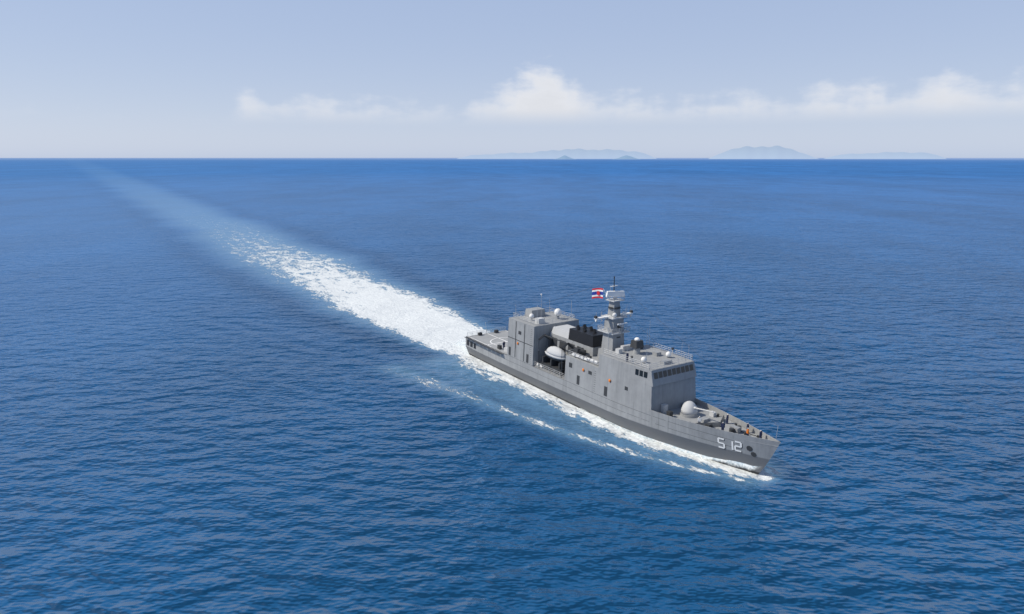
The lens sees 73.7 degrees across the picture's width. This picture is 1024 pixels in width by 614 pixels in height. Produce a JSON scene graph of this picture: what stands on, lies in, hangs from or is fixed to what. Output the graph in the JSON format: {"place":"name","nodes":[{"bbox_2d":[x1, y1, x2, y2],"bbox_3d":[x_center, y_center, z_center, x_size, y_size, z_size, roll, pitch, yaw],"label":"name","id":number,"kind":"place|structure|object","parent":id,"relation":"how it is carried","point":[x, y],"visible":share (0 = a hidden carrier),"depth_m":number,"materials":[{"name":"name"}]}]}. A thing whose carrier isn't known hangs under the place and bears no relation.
{"place":"outdoors","nodes":[
{"label":"outdoors","id":0,"kind":"place"},
{"bbox_2d":[0,158,1023,613],"bbox_3d":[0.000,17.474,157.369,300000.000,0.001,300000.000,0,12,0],"label":"sea","id":1,"kind":"structure","parent":0,"point":[248,386],"depth_m":154.15,"materials":[{"name":"liquid"}]},
{"bbox_2d":[457,276,780,473],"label":"ship","id":2,"kind":"object","parent":1,"relation":"on","point":[637,387],"visible":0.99,"depth_m":131.60,"materials":[{"name":"grey metal"}]},
{"bbox_2d":[0,0,1023,157],"label":"sky","id":3,"kind":"structure","parent":0,"point":[79,78],"materials":[{"name":"blue"}]},
{"bbox_2d":[457,149,655,158],"bbox_3d":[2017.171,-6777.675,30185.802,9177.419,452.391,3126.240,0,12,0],"label":"distant island","id":4,"kind":"structure","parent":0,"point":[587,154],"depth_m":29758.78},
{"bbox_2d":[557,155,572,158],"bbox_3d":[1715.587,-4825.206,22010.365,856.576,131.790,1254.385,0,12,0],"label":"islet","id":5,"kind":"object","parent":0,"point":[564,157],"visible":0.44,"depth_m":21787.88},
{"bbox_2d":[616,155,636,158],"bbox_3d":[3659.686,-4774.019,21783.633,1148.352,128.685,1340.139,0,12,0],"label":"islet","id":6,"kind":"object","parent":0,"point":[626,157],"visible":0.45,"depth_m":21548.23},
{"bbox_2d":[709,146,817,158],"bbox_3d":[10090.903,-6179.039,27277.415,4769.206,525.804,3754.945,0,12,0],"label":"distant island","id":7,"kind":"structure","parent":0,"point":[763,152],"depth_m":26747.04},
{"bbox_2d":[824,152,945,158],"bbox_3d":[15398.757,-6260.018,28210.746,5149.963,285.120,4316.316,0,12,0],"label":"distant island","id":8,"kind":"structure","parent":0,"point":[899,155],"depth_m":27607.06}
]}

